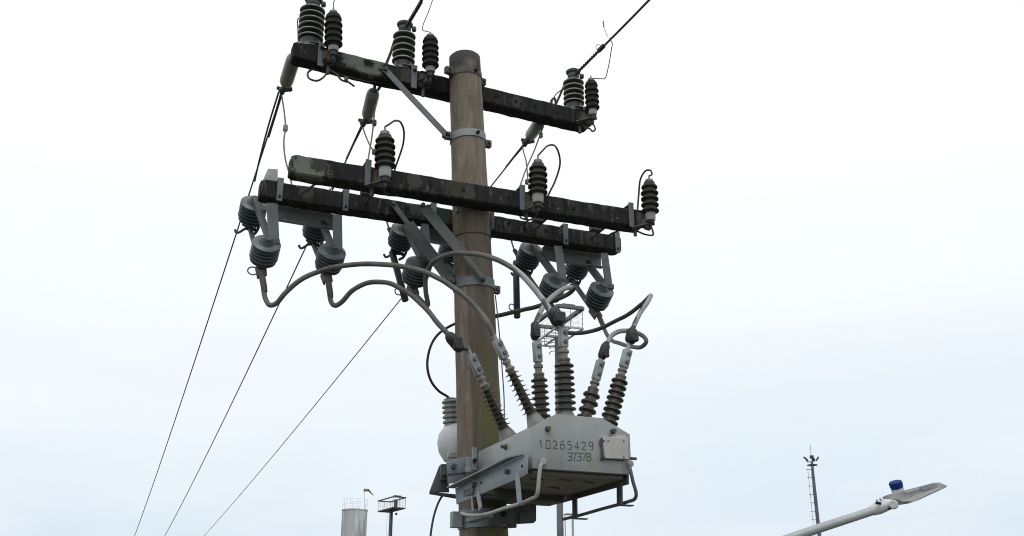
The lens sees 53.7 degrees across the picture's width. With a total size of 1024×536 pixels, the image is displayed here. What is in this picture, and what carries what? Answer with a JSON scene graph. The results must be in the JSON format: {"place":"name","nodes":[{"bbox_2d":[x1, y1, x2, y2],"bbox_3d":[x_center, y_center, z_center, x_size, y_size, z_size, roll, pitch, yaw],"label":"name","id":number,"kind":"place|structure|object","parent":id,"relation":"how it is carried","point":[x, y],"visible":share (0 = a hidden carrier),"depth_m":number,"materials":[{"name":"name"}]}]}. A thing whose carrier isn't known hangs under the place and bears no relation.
{"place":"outdoors","nodes":[
{"label":"outdoors","id":0,"kind":"place"},
{"bbox_2d":[0,0,1023,535],"label":"sky","id":1,"kind":"structure","parent":0,"point":[832,264],"materials":[{"name":"white"}]},
{"label":"ground","id":2,"kind":"structure","parent":0,"visible":0},
{"bbox_2d":[341,498,367,535],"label":"silo","id":3,"kind":"object","parent":2,"relation":"on","point":[354,522],"visible":0.99,"depth_m":113.51,"materials":[{"name":"paint"}]},
{"bbox_2d":[364,488,373,508],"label":"windsock","id":4,"kind":"object","parent":3,"relation":"attached to","point":[368,490],"visible":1,"depth_m":115.11,"materials":[{"name":"fabric"}]},
{"bbox_2d":[378,495,405,535],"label":"lookout mast","id":5,"kind":"object","parent":2,"relation":"on","point":[391,510],"visible":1,"depth_m":111.44,"materials":[{"name":"grey metal"}]},
{"bbox_2d":[444,50,507,535],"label":"utility pole","id":6,"kind":"object","parent":2,"relation":"on","point":[470,143],"visible":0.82,"depth_m":6.19,"materials":[{"name":"wood"}]},
{"bbox_2d":[290,42,586,137],"bbox_3d":[-0.420,-1.061,6.750,2.103,0.556,0.250,8,-22,-21],"label":"crossarm","id":7,"kind":"object","parent":6,"relation":"attached to","point":[302,55],"visible":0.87,"depth_m":6.75,"materials":[{"name":"black wood"}]},
{"bbox_2d":[276,53,297,94],"bbox_3d":[-1.478,-1.300,6.719,0.106,0.150,0.409,8,-22,-21],"label":"strain insulator","id":8,"kind":"object","parent":7,"relation":"attached to","point":[288,74],"visible":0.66,"depth_m":6.71,"materials":[{"name":"grey ceramic"}]},
{"bbox_2d":[134,92,280,535],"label":"power line","id":9,"kind":"object","parent":8,"relation":"attached to","point":[268,134],"visible":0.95,"depth_m":7.91,"materials":[{"name":"metal"}]},
{"bbox_2d":[281,94,291,183],"bbox_3d":[-1.477,-0.849,6.560,0.042,0.835,0.394,12,-23,-28],"label":"jumper wire","id":10,"kind":"object","parent":8,"relation":"attached to","point":[285,127],"visible":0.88,"depth_m":6.58,"materials":[{"name":"grey metal"}]},
{"bbox_2d":[297,0,325,66],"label":"post insulator","id":11,"kind":"object","parent":7,"relation":"on","point":[311,22],"visible":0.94,"depth_m":6.58,"materials":[{"name":"ceramic"}]},
{"bbox_2d":[306,68,328,81],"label":"jumper wire","id":12,"kind":"object","parent":7,"relation":"hanging from","point":[320,79],"visible":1,"depth_m":6.39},
{"bbox_2d":[322,7,342,74],"bbox_3d":[-1.155,-1.472,6.507,0.125,0.442,0.160,8,-22,-21],"label":"surge arrester","id":13,"kind":"object","parent":7,"relation":"attached to","point":[333,32],"visible":1,"depth_m":6.47,"materials":[{"name":"plastic"}]},
{"bbox_2d":[329,69,354,86],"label":"jumper wire","id":14,"kind":"object","parent":13,"relation":"attached to","point":[345,80],"visible":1,"depth_m":6.45,"materials":[{"name":"silver metal"}]},
{"bbox_2d":[358,85,378,126],"bbox_3d":[-0.970,-1.099,6.866,0.106,0.137,0.410,5,-21,-14],"label":"strain insulator","id":15,"kind":"object","parent":7,"relation":"attached to","point":[372,95],"visible":0.95,"depth_m":6.83,"materials":[{"name":"grey ceramic"}]},
{"bbox_2d":[165,126,361,534],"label":"power line","id":16,"kind":"object","parent":15,"relation":"attached to","point":[355,139],"visible":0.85,"depth_m":10.37,"materials":[{"name":"metal"}]},
{"bbox_2d":[362,126,375,156],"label":"jumper wire","id":17,"kind":"object","parent":15,"relation":"attached to","point":[373,150],"visible":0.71,"depth_m":6.82,"materials":[{"name":"grey metal"}]},
{"bbox_2d":[367,99,376,158],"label":"jumper wire","id":18,"kind":"object","parent":15,"relation":"attached to","point":[374,122],"visible":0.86,"depth_m":6.70,"materials":[{"name":"metal"}]},
{"bbox_2d":[337,73,449,100],"bbox_3d":[-0.790,-1.208,6.696,0.830,0.055,0.044,10,-22,-25],"label":"jumper wire","id":19,"kind":"object","parent":7,"relation":"attached to","point":[383,82],"visible":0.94,"depth_m":6.66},
{"bbox_2d":[392,20,417,88],"bbox_3d":[-0.729,-1.427,6.819,0.157,0.534,0.159,8,-22,-21],"label":"post insulator","id":20,"kind":"object","parent":7,"relation":"on","point":[403,48],"visible":0.99,"depth_m":6.80,"materials":[{"name":"ceramic"}]},
{"bbox_2d":[377,42,393,90],"bbox_3d":[-0.814,-1.396,6.892,0.181,0.463,0.104,-3,-20,9],"label":"jumper wire","id":21,"kind":"object","parent":20,"relation":"attached to","point":[387,61],"visible":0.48,"depth_m":6.95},
{"bbox_2d":[405,0,422,26],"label":"power line","id":22,"kind":"object","parent":20,"relation":"attached to","point":[413,14],"visible":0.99,"depth_m":6.72,"materials":[{"name":"metal"}]},
{"bbox_2d":[418,32,438,96],"bbox_3d":[-0.553,-1.366,6.730,0.119,0.445,0.158,8,-22,-21],"label":"surge arrester","id":23,"kind":"object","parent":7,"relation":"attached to","point":[430,54],"visible":1,"depth_m":6.70,"materials":[{"name":"plastic"}]},
{"bbox_2d":[422,0,432,31],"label":"jumper wire","id":24,"kind":"object","parent":23,"relation":"attached to","point":[426,17],"visible":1,"depth_m":6.77,"materials":[{"name":"grey metal"}]},
{"bbox_2d":[521,122,543,146],"bbox_3d":[0.156,-0.996,7.315,0.105,0.108,0.412,5,-21,-14],"label":"strain insulator","id":25,"kind":"object","parent":7,"relation":"attached to","point":[533,131],"visible":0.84,"depth_m":7.30,"materials":[{"name":"grey ceramic"}]},
{"bbox_2d":[204,145,522,535],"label":"power line","id":26,"kind":"object","parent":25,"relation":"attached to","point":[515,155],"visible":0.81,"depth_m":11.71,"materials":[{"name":"metal"}]},
{"bbox_2d":[522,146,528,188],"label":"jumper wire","id":27,"kind":"object","parent":25,"relation":"attached to","point":[526,182],"visible":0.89,"depth_m":7.19,"materials":[{"name":"grey metal"}]},
{"bbox_2d":[519,126,543,185],"bbox_3d":[0.114,-0.760,6.865,0.073,0.744,0.559,-8,-22,20],"label":"jumper wire","id":28,"kind":"object","parent":25,"relation":"attached to","point":[540,135],"visible":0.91,"depth_m":7.08,"materials":[{"name":"plastic"}]},
{"bbox_2d":[563,68,588,128],"bbox_3d":[0.447,-1.201,7.244,0.153,0.499,0.157,8,-22,-21],"label":"post insulator","id":29,"kind":"object","parent":7,"relation":"attached to","point":[573,89],"visible":0.94,"depth_m":7.23,"materials":[{"name":"ceramic"}]},
{"bbox_2d":[550,78,567,103],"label":"jumper wire","id":30,"kind":"object","parent":29,"relation":"attached to","point":[557,100],"visible":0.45,"depth_m":7.38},
{"bbox_2d":[575,0,649,74],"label":"power line","id":31,"kind":"object","parent":29,"relation":"attached to","point":[601,48],"visible":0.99,"depth_m":6.87,"materials":[{"name":"metal"}]},
{"bbox_2d":[576,75,599,133],"bbox_3d":[0.531,-1.162,7.127,0.154,0.424,0.152,8,-22,-21],"label":"surge arrester","id":32,"kind":"object","parent":7,"relation":"attached to","point":[589,117],"visible":1,"depth_m":7.09,"materials":[{"name":"plastic"}]},
{"bbox_2d":[594,38,612,78],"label":"jumper wire","id":33,"kind":"object","parent":32,"relation":"attached to","point":[609,62],"visible":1,"depth_m":7.20,"materials":[{"name":"grey metal"}]},
{"bbox_2d":[257,169,620,280],"bbox_3d":[-0.333,-0.212,6.354,2.446,0.673,0.496,8,-22,-21],"label":"crossarm","id":34,"kind":"object","parent":6,"relation":"attached to","point":[411,218],"visible":0.75,"depth_m":6.36,"materials":[{"name":"black wood"}]},
{"bbox_2d":[300,185,314,194],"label":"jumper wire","id":35,"kind":"object","parent":34,"relation":"attached to","point":[307,189],"visible":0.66,"depth_m":6.11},
{"bbox_2d":[266,177,349,252],"bbox_3d":[-1.275,-0.287,6.214,0.492,0.441,0.204,8,-22,-21],"label":"switch frame","id":36,"kind":"object","parent":34,"relation":"hanging from","point":[276,213],"visible":0.89,"depth_m":6.25,"materials":[{"name":"grey metal"}]},
{"bbox_2d":[234,195,280,278],"bbox_3d":[-1.566,-0.194,6.199,0.185,0.625,0.517,14,-24,-33],"label":"disconnect switch","id":37,"kind":"object","parent":36,"relation":"attached to","point":[264,250],"visible":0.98,"depth_m":6.09,"materials":[{"name":"grey ceramic"}]},
{"bbox_2d":[259,261,495,335],"bbox_3d":[-0.786,0.189,5.679,1.494,0.552,0.110,-7,-21,19],"label":"cable","id":38,"kind":"object","parent":37,"relation":"attached to","point":[444,281],"visible":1,"depth_m":5.76,"materials":[{"name":"grey rubber"}]},
{"bbox_2d":[298,220,345,284],"bbox_3d":[-1.194,-0.126,6.334,0.181,0.568,0.510,12,-24,-30],"label":"disconnect switch","id":39,"kind":"object","parent":36,"relation":"attached to","point":[327,253],"visible":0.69,"depth_m":6.16,"materials":[{"name":"grey ceramic"}]},
{"bbox_2d":[325,275,468,352],"bbox_3d":[-0.692,0.252,5.863,0.942,0.570,0.109,-8,-21,20],"label":"cable","id":40,"kind":"object","parent":39,"relation":"attached to","point":[454,341],"visible":1,"depth_m":5.88,"materials":[{"name":"black rubber"}]},
{"bbox_2d":[420,202,452,265],"bbox_3d":[-0.459,-0.173,6.525,0.307,0.440,0.204,8,-22,-21],"label":"switch frame","id":41,"kind":"object","parent":34,"relation":"hanging from","point":[432,235],"visible":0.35,"depth_m":6.56,"materials":[{"name":"grey metal"}]},
{"bbox_2d":[383,222,431,301],"bbox_3d":[-0.682,-0.122,6.550,0.201,0.731,0.503,10,-23,-26],"label":"disconnect switch","id":42,"kind":"object","parent":41,"relation":"attached to","point":[400,240],"visible":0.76,"depth_m":6.61,"materials":[{"name":"grey ceramic"}]},
{"bbox_2d":[542,223,619,288],"bbox_3d":[0.474,-0.048,6.882,0.500,0.427,0.204,8,-22,-21],"label":"switch frame","id":43,"kind":"object","parent":34,"relation":"hanging from","point":[560,256],"visible":0.92,"depth_m":6.90,"materials":[{"name":"grey metal"}]},
{"bbox_2d":[508,241,566,318],"bbox_3d":[0.177,0.004,6.881,0.202,0.690,0.516,14,-25,-34],"label":"disconnect switch","id":44,"kind":"object","parent":43,"relation":"attached to","point":[530,256],"visible":0.77,"depth_m":6.93,"materials":[{"name":"grey ceramic"}]},
{"bbox_2d":[565,260,613,319],"bbox_3d":[0.476,0.114,6.965,0.283,0.566,0.500,8,-22,-21],"label":"disconnect switch","id":45,"kind":"object","parent":43,"relation":"attached to","point":[597,298],"visible":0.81,"depth_m":6.81,"materials":[{"name":"grey ceramic"}]},
{"bbox_2d":[438,245,453,273],"bbox_3d":[-0.342,0.007,6.809,0.187,0.584,0.538,15,-25,-35],"label":"insulator","id":46,"kind":"object","parent":6,"relation":"attached to","point":[442,249],"visible":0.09,"depth_m":6.93,"materials":[{"name":"grey ceramic"}]},
{"bbox_2d":[437,397,456,461],"bbox_3d":[-0.326,1.010,6.276,0.270,0.414,0.285,8,-22,-21],"label":"voltage transformer","id":47,"kind":"object","parent":6,"relation":"attached to","point":[447,442],"visible":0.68,"depth_m":6.19,"materials":[{"name":"paint"}]},
{"bbox_2d":[426,322,454,397],"bbox_3d":[-0.406,0.564,6.370,0.276,0.527,0.106,3,-20,-9],"label":"jumper wire","id":48,"kind":"object","parent":47,"relation":"on","point":[427,363],"visible":0.89,"depth_m":6.30,"materials":[{"name":"black rubber"}]},
{"bbox_2d":[288,155,640,281],"bbox_3d":[-0.231,-0.218,6.210,2.301,0.612,0.168,8,-22,-21],"label":"crossarm","id":49,"kind":"object","parent":6,"relation":"attached to","point":[321,172],"visible":0.95,"depth_m":6.16,"materials":[{"name":"black wood"}]},
{"bbox_2d":[363,126,395,196],"bbox_3d":[-0.796,-0.624,6.000,0.132,0.420,0.268,17,-26,-38],"label":"surge arrester","id":50,"kind":"object","parent":49,"relation":"attached to","point":[384,158],"visible":1,"depth_m":5.93,"materials":[{"name":"plastic"}]},
{"bbox_2d":[385,120,404,170],"bbox_3d":[-0.707,-0.729,6.153,0.097,0.301,0.340,-1,-20,2],"label":"jumper wire","id":51,"kind":"object","parent":50,"relation":"attached to","point":[401,123],"visible":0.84,"depth_m":6.23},
{"bbox_2d":[515,155,547,219],"bbox_3d":[0.112,-0.498,6.347,0.121,0.408,0.265,18,-27,-40],"label":"surge arrester","id":52,"kind":"object","parent":49,"relation":"attached to","point":[532,199],"visible":1,"depth_m":6.28,"materials":[{"name":"plastic"}]},
{"bbox_2d":[519,211,538,220],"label":"jumper wire","id":53,"kind":"object","parent":52,"relation":"attached to","point":[529,219],"visible":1,"depth_m":6.28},
{"bbox_2d":[538,144,560,195],"bbox_3d":[0.245,-0.616,6.515,0.136,0.342,0.363,-2,-20,6],"label":"jumper wire","id":54,"kind":"object","parent":52,"relation":"attached to","point":[543,149],"visible":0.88,"depth_m":6.61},
{"bbox_2d":[604,225,653,239],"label":"jumper wire","id":55,"kind":"object","parent":49,"relation":"hanging from","point":[608,235],"visible":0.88,"depth_m":6.59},
{"bbox_2d":[624,176,658,236],"bbox_3d":[0.836,-0.399,6.627,0.275,0.402,0.134,-13,-24,31],"label":"surge arrester","id":56,"kind":"object","parent":49,"relation":"attached to","point":[646,216],"visible":0.98,"depth_m":6.56,"materials":[{"name":"plastic"}]},
{"bbox_2d":[637,169,652,209],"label":"jumper wire","id":57,"kind":"object","parent":56,"relation":"attached to","point":[651,174],"visible":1,"depth_m":6.71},
{"bbox_2d":[495,295,504,417],"bbox_3d":[-0.073,0.620,6.186,0.071,0.954,0.018,8,-22,-21],"label":"jumper wire","id":58,"kind":"object","parent":6,"relation":"attached to","point":[501,360],"visible":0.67,"depth_m":6.20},
{"bbox_2d":[429,323,637,529],"bbox_3d":[0.134,0.882,5.667,0.896,1.074,1.136,8,-22,-21],"label":"recloser","id":59,"kind":"object","parent":6,"relation":"attached to","point":[563,455],"visible":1,"depth_m":5.38,"materials":[{"name":"paint"}]},
{"bbox_2d":[430,496,441,535],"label":"jumper wire","id":60,"kind":"object","parent":59,"relation":"hanging from","point":[435,510],"visible":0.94,"depth_m":5.81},
{"bbox_2d":[415,250,565,326],"bbox_3d":[-0.205,0.148,5.867,1.171,0.566,0.239,-16,-26,37],"label":"cable","id":61,"kind":"object","parent":59,"relation":"attached to","point":[556,316],"visible":0.94,"depth_m":5.68,"materials":[{"name":"black rubber"}]},
{"bbox_2d":[495,285,575,340],"bbox_3d":[-0.014,0.309,6.259,0.788,0.492,0.385,-18,-27,40],"label":"cable","id":62,"kind":"object","parent":59,"relation":"on","point":[535,331],"visible":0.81,"depth_m":6.12,"materials":[{"name":"black rubber"}]},
{"bbox_2d":[551,293,652,344],"bbox_3d":[0.538,0.345,6.173,0.224,0.534,1.042,9,-22,-23],"label":"cable","id":63,"kind":"object","parent":59,"relation":"attached to","point":[632,336],"visible":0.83,"depth_m":5.86,"materials":[{"name":"black rubber"}]},
{"bbox_2d":[597,313,647,359],"bbox_3d":[0.571,0.406,6.329,0.281,0.512,0.777,6,-21,-15],"label":"cable","id":64,"kind":"object","parent":59,"relation":"attached to","point":[603,353],"visible":0.93,"depth_m":6.03,"materials":[{"name":"black rubber"}]},
{"bbox_2d":[531,303,583,535],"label":"lookout mast","id":65,"kind":"object","parent":2,"relation":"on","point":[570,317],"visible":0.57,"depth_m":62.73,"materials":[{"name":"metal"}]},
{"bbox_2d":[803,446,820,535],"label":"floodlight mast","id":66,"kind":"object","parent":2,"relation":"on","point":[814,494],"visible":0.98,"depth_m":128.75,"materials":[{"name":"grey metal"}]},
{"bbox_2d":[783,480,946,535],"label":"street lamp","id":67,"kind":"object","parent":2,"relation":"on","point":[899,495],"visible":1,"depth_m":13.18,"materials":[{"name":"metal"}]}
]}

